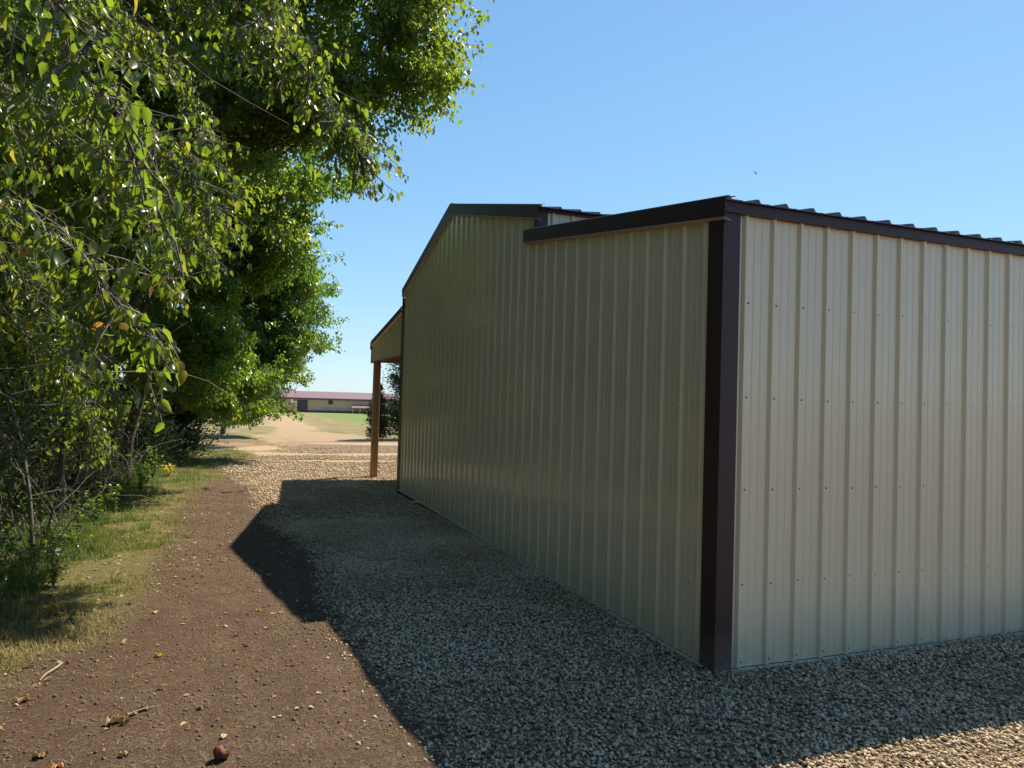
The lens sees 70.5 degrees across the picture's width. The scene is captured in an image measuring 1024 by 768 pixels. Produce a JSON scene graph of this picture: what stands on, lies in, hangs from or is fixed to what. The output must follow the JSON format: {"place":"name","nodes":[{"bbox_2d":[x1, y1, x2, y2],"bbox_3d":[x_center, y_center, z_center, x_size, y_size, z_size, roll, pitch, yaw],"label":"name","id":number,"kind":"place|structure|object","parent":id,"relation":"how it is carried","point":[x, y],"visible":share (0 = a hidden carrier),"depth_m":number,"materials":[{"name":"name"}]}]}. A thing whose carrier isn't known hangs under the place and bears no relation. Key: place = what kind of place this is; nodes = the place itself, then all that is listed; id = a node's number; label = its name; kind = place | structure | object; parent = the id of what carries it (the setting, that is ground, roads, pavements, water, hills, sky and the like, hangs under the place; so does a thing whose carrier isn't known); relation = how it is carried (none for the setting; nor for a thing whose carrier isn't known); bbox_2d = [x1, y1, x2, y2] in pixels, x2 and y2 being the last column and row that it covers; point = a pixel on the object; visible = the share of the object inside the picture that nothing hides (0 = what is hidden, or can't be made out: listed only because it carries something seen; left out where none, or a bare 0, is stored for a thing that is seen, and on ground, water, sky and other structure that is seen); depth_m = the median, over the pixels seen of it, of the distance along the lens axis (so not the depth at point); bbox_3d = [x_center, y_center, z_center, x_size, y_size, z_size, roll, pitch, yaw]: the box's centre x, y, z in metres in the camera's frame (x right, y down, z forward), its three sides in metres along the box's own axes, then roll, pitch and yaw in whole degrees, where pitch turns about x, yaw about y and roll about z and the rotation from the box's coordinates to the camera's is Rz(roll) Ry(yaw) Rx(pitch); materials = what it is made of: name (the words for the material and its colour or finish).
{"place":"outdoors","nodes":[
{"label":"outdoors","id":0,"kind":"place"},
{"bbox_2d":[0,446,259,687],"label":"grass","id":1,"kind":"structure","parent":0,"point":[23,588],"depth_m":7.43,"materials":[{"name":"green plant"}]},
{"bbox_2d":[0,412,1023,767],"bbox_3d":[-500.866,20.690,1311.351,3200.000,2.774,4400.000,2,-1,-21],"label":"ground","id":2,"kind":"structure","parent":0,"point":[318,430],"depth_m":4.48,"materials":[{"name":"beige gravel"}]},
{"bbox_2d":[0,565,17,625],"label":"weed","id":3,"kind":"object","parent":2,"relation":"on","point":[2,583],"visible":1,"depth_m":5.03,"materials":[{"name":"green plant"}]},
{"bbox_2d":[0,511,19,578],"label":"weed","id":4,"kind":"object","parent":2,"relation":"on","point":[2,565],"visible":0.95,"depth_m":5.58,"materials":[{"name":"green plant"}]},
{"bbox_2d":[0,158,42,360],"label":"leafy tree","id":5,"kind":"object","parent":2,"relation":"on","point":[4,335],"visible":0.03,"depth_m":12.38,"materials":[{"name":"green plant"}]},
{"bbox_2d":[15,695,30,702],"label":"fallen leaf","id":6,"kind":"object","parent":2,"relation":"on","point":[21,699],"visible":1,"depth_m":3.92,"materials":[{"name":"beige plant"}]},
{"bbox_2d":[0,179,51,427],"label":"leafy tree","id":7,"kind":"object","parent":2,"relation":"on","point":[15,404],"visible":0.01,"depth_m":15.88,"materials":[{"name":"green plant"}]},
{"bbox_2d":[0,83,74,248],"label":"leafy tree","id":8,"kind":"object","parent":2,"relation":"on","point":[30,159],"visible":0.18,"depth_m":6.37,"materials":[{"name":"green plant"}]},
{"bbox_2d":[6,169,73,429],"bbox_3d":[-14.418,-2.317,21.361,4.763,8.946,6.664,1,-1,10],"label":"leafy tree","id":9,"kind":"object","parent":2,"relation":"on","point":[20,376],"depth_m":20.46,"materials":[{"name":"green plant"}]},
{"bbox_2d":[33,750,47,757],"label":"fallen leaf","id":10,"kind":"object","parent":2,"relation":"on","point":[37,753],"visible":1,"depth_m":3.36,"materials":[{"name":"brown plant"}]},
{"bbox_2d":[0,291,101,555],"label":"sapling","id":11,"kind":"object","parent":2,"relation":"on","point":[25,467],"visible":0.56,"depth_m":7.31,"materials":[{"name":"green plant"}]},
{"bbox_2d":[39,662,62,680],"bbox_3d":[-2.744,1.707,4.308,0.019,0.027,0.232,2,-1,-3],"label":"stick","id":12,"kind":"object","parent":2,"relation":"on","point":[52,670],"visible":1,"depth_m":4.33,"materials":[{"name":"beige wood"}]},
{"bbox_2d":[46,591,60,613],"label":"weed","id":13,"kind":"object","parent":2,"relation":"on","point":[55,605],"visible":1,"depth_m":5.42,"materials":[{"name":"green plant"}]},
{"bbox_2d":[20,520,94,564],"bbox_3d":[-4.289,1.511,6.838,0.520,0.465,0.385,2,-1,-1],"label":"weed","id":14,"kind":"object","parent":2,"relation":"on","point":[46,546],"visible":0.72,"depth_m":6.81,"materials":[{"name":"green plant"}]},
{"bbox_2d":[0,0,116,396],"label":"leafy tree","id":15,"kind":"object","parent":2,"relation":"on","point":[60,198],"visible":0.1,"depth_m":9.27,"materials":[{"name":"green plant"}]},
{"bbox_2d":[53,762,63,767],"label":"fallen leaf","id":16,"kind":"object","parent":2,"relation":"on","point":[57,765],"visible":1,"depth_m":3.26,"materials":[{"name":"orange plant"}]},
{"bbox_2d":[36,527,87,586],"bbox_3d":[-3.872,1.496,6.266,0.493,0.490,0.348,0,-2,41],"label":"weed","id":17,"kind":"object","parent":2,"relation":"on","point":[53,576],"visible":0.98,"depth_m":6.21,"materials":[{"name":"green plant"}]},
{"bbox_2d":[43,520,84,544],"bbox_3d":[-4.721,1.610,7.641,0.386,0.389,0.282,2,-2,-30],"label":"weed","id":18,"kind":"object","parent":2,"relation":"on","point":[64,538],"visible":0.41,"depth_m":7.60,"materials":[{"name":"green plant"}]},
{"bbox_2d":[66,604,77,624],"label":"weed","id":19,"kind":"object","parent":2,"relation":"on","point":[70,615],"visible":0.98,"depth_m":5.25,"materials":[{"name":"green plant"}]},
{"bbox_2d":[5,287,141,520],"bbox_3d":[-5.457,0.150,9.050,1.406,3.388,1.571,3,-2,-42],"label":"sapling","id":20,"kind":"object","parent":2,"relation":"on","point":[60,475],"visible":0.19,"depth_m":9.03,"materials":[{"name":"green plant"}]},
{"bbox_2d":[0,315,159,569],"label":"undergrowth","id":21,"kind":"object","parent":2,"relation":"on","point":[45,430],"visible":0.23,"depth_m":9.23,"materials":[{"name":"green plant"}]},
{"bbox_2d":[0,1,163,425],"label":"leafy tree","id":22,"kind":"object","parent":2,"relation":"on","point":[132,291],"visible":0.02,"depth_m":13.76,"materials":[{"name":"green plant"}]},
{"bbox_2d":[64,490,101,529],"bbox_3d":[-4.948,1.478,8.333,0.374,0.585,0.227,1,-1,9],"label":"weed","id":23,"kind":"object","parent":2,"relation":"on","point":[82,515],"visible":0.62,"depth_m":8.34,"materials":[{"name":"green plant"}]},
{"bbox_2d":[0,351,194,581],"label":"brushwood","id":24,"kind":"object","parent":2,"relation":"on","point":[10,485],"visible":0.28,"depth_m":8.66,"materials":[{"name":"brown plant"}]},
{"bbox_2d":[81,485,121,520],"bbox_3d":[-5.261,1.538,9.216,0.569,0.535,0.387,0,-2,41],"label":"weed","id":25,"kind":"object","parent":2,"relation":"on","point":[96,507],"visible":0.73,"depth_m":9.17,"materials":[{"name":"green plant"}]},
{"bbox_2d":[32,218,185,450],"bbox_3d":[-10.612,-2.066,19.449,5.438,8.469,5.832,2,-1,-21],"label":"leafy tree","id":26,"kind":"object","parent":2,"relation":"on","point":[167,398],"visible":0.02,"depth_m":19.32,"materials":[{"name":"green plant"}]},
{"bbox_2d":[92,464,132,501],"bbox_3d":[-6.159,1.535,11.238,0.422,0.629,0.486,1,-1,14],"label":"weed","id":27,"kind":"object","parent":2,"relation":"on","point":[110,479],"visible":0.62,"depth_m":11.22,"materials":[{"name":"green plant"}]},
{"bbox_2d":[104,478,121,513],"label":"weed","id":28,"kind":"object","parent":2,"relation":"on","point":[114,507],"visible":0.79,"depth_m":10.13,"materials":[{"name":"green plant"}]},
{"bbox_2d":[118,749,130,756],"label":"fallen leaf","id":29,"kind":"object","parent":2,"relation":"on","point":[127,752],"visible":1,"depth_m":3.38,"materials":[{"name":"beige plant"}]},
{"bbox_2d":[110,465,140,494],"bbox_3d":[-6.423,1.603,12.026,0.503,0.528,0.457,2,-1,-21],"label":"weed","id":30,"kind":"object","parent":2,"relation":"on","point":[123,479],"visible":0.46,"depth_m":11.97,"materials":[{"name":"green plant"}]},
{"bbox_2d":[104,705,160,725],"bbox_3d":[-1.995,1.722,3.796,0.124,0.047,0.272,1,-1,19],"label":"dead sprig","id":31,"kind":"object","parent":2,"relation":"on","point":[122,718],"visible":1,"depth_m":3.74,"materials":[{"name":"brown plant"}]},
{"bbox_2d":[70,374,196,467],"bbox_3d":[-9.106,0.904,17.191,3.022,2.591,3.059,2,-1,-21],"label":"cedar tree","id":32,"kind":"object","parent":2,"relation":"on","point":[146,433],"visible":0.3,"depth_m":16.91,"materials":[{"name":"green plant"}]},
{"bbox_2d":[133,459,147,490],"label":"weed","id":33,"kind":"object","parent":2,"relation":"on","point":[141,480],"visible":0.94,"depth_m":12.68,"materials":[{"name":"green plant"}]},
{"bbox_2d":[98,325,187,493],"bbox_3d":[-6.523,0.389,12.489,1.615,3.065,1.575,3,-2,-41],"label":"sapling","id":34,"kind":"object","parent":2,"relation":"on","point":[121,411],"visible":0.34,"depth_m":12.45,"materials":[{"name":"green plant"}]},
{"bbox_2d":[133,465,160,481],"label":"weed","id":35,"kind":"object","parent":2,"relation":"on","point":[148,471],"visible":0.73,"depth_m":13.87,"materials":[{"name":"green plant"}]},
{"bbox_2d":[144,446,161,472],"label":"weed","id":36,"kind":"object","parent":2,"relation":"on","point":[152,460],"visible":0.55,"depth_m":15.70,"materials":[{"name":"green plant"}]},
{"bbox_2d":[140,455,165,477],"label":"weed","id":37,"kind":"object","parent":2,"relation":"on","point":[153,474],"visible":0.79,"depth_m":14.83,"materials":[{"name":"green plant"}]},
{"bbox_2d":[161,463,175,475],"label":"weed","id":38,"kind":"object","parent":2,"relation":"on","point":[168,472],"visible":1,"depth_m":15.28,"materials":[{"name":"yellow plant"}]},
{"bbox_2d":[145,384,232,458],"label":"cedar tree","id":39,"kind":"object","parent":2,"relation":"on","point":[186,419],"visible":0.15,"depth_m":20.58,"materials":[{"name":"green plant"}]},
{"bbox_2d":[0,0,408,470],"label":"drooping tree","id":40,"kind":"object","parent":2,"relation":"on","point":[113,163],"visible":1,"depth_m":2.83,"materials":[{"name":"green plant"}]},
{"bbox_2d":[63,0,374,480],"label":"leafy tree","id":41,"kind":"object","parent":2,"relation":"on","point":[204,340],"visible":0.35,"depth_m":13.00,"materials":[{"name":"green plant"}]},
{"bbox_2d":[0,466,438,767],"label":"straw","id":42,"kind":"object","parent":2,"relation":"on","point":[172,624],"visible":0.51,"depth_m":5.28,"materials":[{"name":"beige plant"}]},
{"bbox_2d":[213,743,229,760],"bbox_3d":[-1.361,1.725,3.395,0.077,0.072,0.077,2,-1,-21],"label":"fallen fruit","id":43,"kind":"object","parent":2,"relation":"on","point":[221,751],"visible":1,"depth_m":3.37,"materials":[{"name":"red food"}]},
{"bbox_2d":[9,483,448,761],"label":"pebbles","id":44,"kind":"object","parent":2,"relation":"on","point":[409,744],"visible":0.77,"depth_m":4.62,"materials":[{"name":"stone"}]},
{"bbox_2d":[0,486,468,767],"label":"soil crumbs","id":45,"kind":"object","parent":2,"relation":"on","point":[186,709],"visible":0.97,"depth_m":4.70,"materials":[{"name":"brown soil"}]},
{"bbox_2d":[0,0,493,508],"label":"leafy tree","id":46,"kind":"object","parent":2,"relation":"on","point":[404,76],"visible":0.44,"depth_m":8.03,"materials":[{"name":"green plant"}]},
{"bbox_2d":[195,302,300,441],"bbox_3d":[-10.692,-0.568,27.594,4.575,6.176,4.885,3,-2,-44],"label":"leafy tree","id":47,"kind":"object","parent":2,"relation":"on","point":[222,421],"visible":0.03,"depth_m":26.90,"materials":[{"name":"green plant"}]},
{"bbox_2d":[157,240,349,450],"bbox_3d":[-7.765,-1.479,20.952,5.641,7.541,5.596,1,-2,31],"label":"leafy tree","id":48,"kind":"object","parent":2,"relation":"on","point":[278,351],"visible":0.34,"depth_m":20.64,"materials":[{"name":"green plant"}]},
{"bbox_2d":[207,347,310,433],"bbox_3d":[-13.297,-0.771,35.758,6.218,6.858,5.186,3,-2,-40],"label":"leafy tree","id":49,"kind":"object","parent":2,"relation":"on","point":[246,419],"depth_m":35.43,"materials":[{"name":"green plant"}]},
{"bbox_2d":[245,389,295,412],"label":"farm building","id":50,"kind":"structure","parent":2,"relation":"on","point":[290,395],"depth_m":159.39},
{"bbox_2d":[291,401,296,412],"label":"door","id":51,"kind":"structure","parent":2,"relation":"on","point":[294,403],"depth_m":160.39,"materials":[{"name":"white metal"}]},
{"bbox_2d":[293,391,398,413],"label":"farm building","id":52,"kind":"structure","parent":2,"relation":"on","point":[331,402],"depth_m":167.58,"materials":[{"name":"beige metal"}]},
{"bbox_2d":[297,400,307,412],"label":"door","id":53,"kind":"structure","parent":52,"relation":"in","point":[302,405],"depth_m":165.36,"materials":[{"name":"grey"}]},
{"bbox_2d":[364,382,393,438],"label":"cedar tree","id":54,"kind":"object","parent":2,"relation":"on","point":[383,408],"visible":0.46,"depth_m":35.76,"materials":[{"name":"green plant"}]},
{"bbox_2d":[362,363,399,439],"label":"cedar tree","id":55,"kind":"object","parent":2,"relation":"on","point":[393,403],"visible":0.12,"depth_m":36.27,"materials":[{"name":"green plant"}]},
{"bbox_2d":[0,498,798,767],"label":"leaf litter","id":56,"kind":"object","parent":2,"relation":"on","point":[160,685],"visible":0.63,"depth_m":5.62,"materials":[{"name":"brown plant"}]},
{"bbox_2d":[370,195,1023,674],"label":"metal barn","id":57,"kind":"structure","parent":2,"relation":"on","point":[728,433],"depth_m":5.38,"materials":[{"name":"beige metal"}]},
{"bbox_2d":[26,0,1023,393],"label":"sky","id":58,"kind":"structure","parent":0,"point":[896,111],"materials":[{"name":"blue"}]},
{"bbox_2d":[527,608,535,616],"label":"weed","id":59,"kind":"object","parent":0,"point":[530,613],"visible":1,"depth_m":5.72,"materials":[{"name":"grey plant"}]},
{"bbox_2d":[193,445,1023,767],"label":"gravel","id":60,"kind":"structure","parent":0,"point":[343,525],"depth_m":4.78,"materials":[{"name":"grey gravel"}]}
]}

